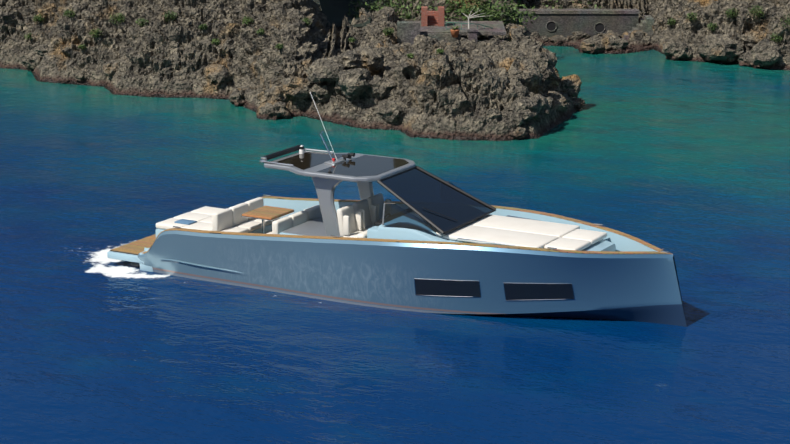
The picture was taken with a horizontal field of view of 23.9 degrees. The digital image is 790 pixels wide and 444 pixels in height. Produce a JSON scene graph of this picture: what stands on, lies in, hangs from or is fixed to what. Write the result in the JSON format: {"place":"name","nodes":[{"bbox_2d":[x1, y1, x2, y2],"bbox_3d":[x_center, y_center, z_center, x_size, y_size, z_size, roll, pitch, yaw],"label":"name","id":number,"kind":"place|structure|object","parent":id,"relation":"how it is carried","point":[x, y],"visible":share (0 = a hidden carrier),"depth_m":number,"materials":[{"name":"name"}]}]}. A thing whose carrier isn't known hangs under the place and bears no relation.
{"place":"outdoors","nodes":[
{"label":"outdoors","id":0,"kind":"place"},
{"bbox_2d":[319,0,370,28],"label":"hill terrain","id":1,"kind":"structure","parent":0,"point":[336,11],"depth_m":68.65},
{"bbox_2d":[0,0,789,443],"bbox_3d":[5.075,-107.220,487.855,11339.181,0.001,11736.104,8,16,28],"label":"sea water","id":2,"kind":"structure","parent":0,"point":[686,164],"depth_m":38.04,"materials":[{"name":"blue liquid"}]},
{"bbox_2d":[107,92,686,326],"bbox_3d":[0.137,-0.316,38.860,12.725,4.464,3.849,8,16,28],"label":"yacht","id":3,"kind":"object","parent":2,"relation":"on","point":[428,242],"visible":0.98,"depth_m":37.64,"materials":[{"name":"paint"}]},
{"bbox_2d":[0,0,789,140],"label":"rocky cliff","id":4,"kind":"structure","parent":0,"point":[457,89],"depth_m":62.20,"materials":[{"name":"stone"}]},
{"bbox_2d":[21,14,781,139],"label":"shore boulders","id":5,"kind":"object","parent":4,"relation":"on","point":[351,71],"visible":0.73,"depth_m":58.17,"materials":[{"name":"stone"}]},
{"bbox_2d":[24,0,789,57],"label":"shore vegetation","id":6,"kind":"object","parent":4,"relation":"on","point":[497,15],"visible":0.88,"depth_m":68.54,"materials":[{"name":"green plant"}]},
{"bbox_2d":[397,21,419,43],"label":"terrace wall","id":7,"kind":"structure","parent":4,"relation":"on","point":[408,31],"depth_m":64.18,"materials":[{"name":"grey stone"}]},
{"bbox_2d":[420,33,459,42],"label":"terrace wall","id":8,"kind":"structure","parent":4,"relation":"on","point":[448,37],"depth_m":64.51,"materials":[{"name":"grey stone"}]},
{"bbox_2d":[420,21,505,34],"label":"terrace floor","id":9,"kind":"structure","parent":4,"relation":"on","point":[498,27],"depth_m":65.84,"materials":[{"name":"grey stone"}]},
{"bbox_2d":[421,6,426,25],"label":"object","id":10,"kind":"object","parent":9,"relation":"on","point":[423,15],"visible":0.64,"depth_m":66.06,"materials":[{"name":"red brick"}]},
{"bbox_2d":[438,6,443,25],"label":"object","id":11,"kind":"object","parent":9,"relation":"on","point":[440,15],"visible":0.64,"depth_m":66.05,"materials":[{"name":"red brick"}]},
{"bbox_2d":[450,29,459,37],"bbox_3d":[2.065,-6.498,64.269,0.342,0.264,0.342,8,16,28],"label":"terracotta pot","id":12,"kind":"object","parent":9,"relation":"on","point":[454,33],"visible":0.94,"depth_m":64.17,"materials":[{"name":"brown ceramic"}]},
{"bbox_2d":[468,32,476,41],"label":"terrace pillar","id":13,"kind":"structure","parent":4,"relation":"on","point":[472,35],"depth_m":64.38,"materials":[{"name":"grey stone"}]},
{"bbox_2d":[467,29,477,31],"bbox_3d":[2.686,-6.627,64.488,0.378,0.052,0.360,0,14,1],"label":"terrace pillar cap","id":14,"kind":"object","parent":13,"relation":"on","point":[472,30],"visible":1,"depth_m":64.32,"materials":[{"name":"grey stone"}]},
{"bbox_2d":[460,38,503,41],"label":"terrace wall","id":15,"kind":"structure","parent":4,"relation":"on","point":[487,39],"depth_m":64.97,"materials":[{"name":"grey stone"}]},
{"bbox_2d":[517,14,638,40],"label":"stone wall","id":16,"kind":"structure","parent":4,"relation":"on","point":[568,24],"depth_m":73.75,"materials":[{"name":"grey stone"}]},
{"bbox_2d":[547,22,555,30],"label":"porthole window","id":17,"kind":"structure","parent":16,"relation":"attached to","point":[551,26],"depth_m":73.80,"materials":[{"name":"black"}]},
{"bbox_2d":[546,21,556,31],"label":"porthole frame","id":18,"kind":"object","parent":16,"relation":"attached to","point":[554,29],"visible":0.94,"depth_m":73.77,"materials":[{"name":"grey metal"}]},
{"bbox_2d":[517,9,639,13],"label":"wall cap","id":19,"kind":"object","parent":16,"relation":"on","point":[586,11],"visible":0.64,"depth_m":73.62,"materials":[{"name":"grey stone"}]},
{"bbox_2d":[595,23,603,31],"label":"porthole window","id":20,"kind":"structure","parent":16,"relation":"attached to","point":[599,27],"depth_m":73.79,"materials":[{"name":"black"}]},
{"bbox_2d":[594,22,604,33],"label":"porthole frame","id":21,"kind":"object","parent":16,"relation":"attached to","point":[598,23],"visible":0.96,"depth_m":73.76,"materials":[{"name":"grey metal"}]},
{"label":"brick step","id":22,"kind":"object","parent":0,"visible":0},
{"bbox_2d":[427,21,437,23],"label":"brick step","id":23,"kind":"object","parent":22,"relation":"on","point":[432,22],"visible":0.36,"depth_m":66.44,"materials":[{"name":"red brick"}]},
{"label":"brick step","id":24,"kind":"object","parent":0,"visible":0},
{"bbox_2d":[427,16,437,18],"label":"brick step","id":25,"kind":"object","parent":24,"relation":"on","point":[432,17],"visible":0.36,"depth_m":66.64,"materials":[{"name":"red brick"}]},
{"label":"brick step","id":26,"kind":"object","parent":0,"visible":0},
{"bbox_2d":[427,11,437,13],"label":"brick step","id":27,"kind":"object","parent":26,"relation":"on","point":[432,12],"visible":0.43,"depth_m":66.84,"materials":[{"name":"red brick"}]},
{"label":"cove step","id":28,"kind":"object","parent":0,"visible":0},
{"bbox_2d":[636,22,642,30],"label":"rock","id":29,"kind":"object","parent":28,"relation":"on","point":[639,26],"visible":0.07,"depth_m":73.11,"materials":[{"name":"grey stone"}]},
{"bbox_2d":[639,19,646,32],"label":"cove step","id":30,"kind":"object","parent":29,"relation":"on","point":[643,22],"visible":0.21,"depth_m":73.09,"materials":[{"name":"grey stone"}]},
{"bbox_2d":[644,15,653,36],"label":"cove step","id":31,"kind":"object","parent":30,"relation":"on","point":[649,19],"visible":0.5,"depth_m":73.07,"materials":[{"name":"grey stone"}]}
]}

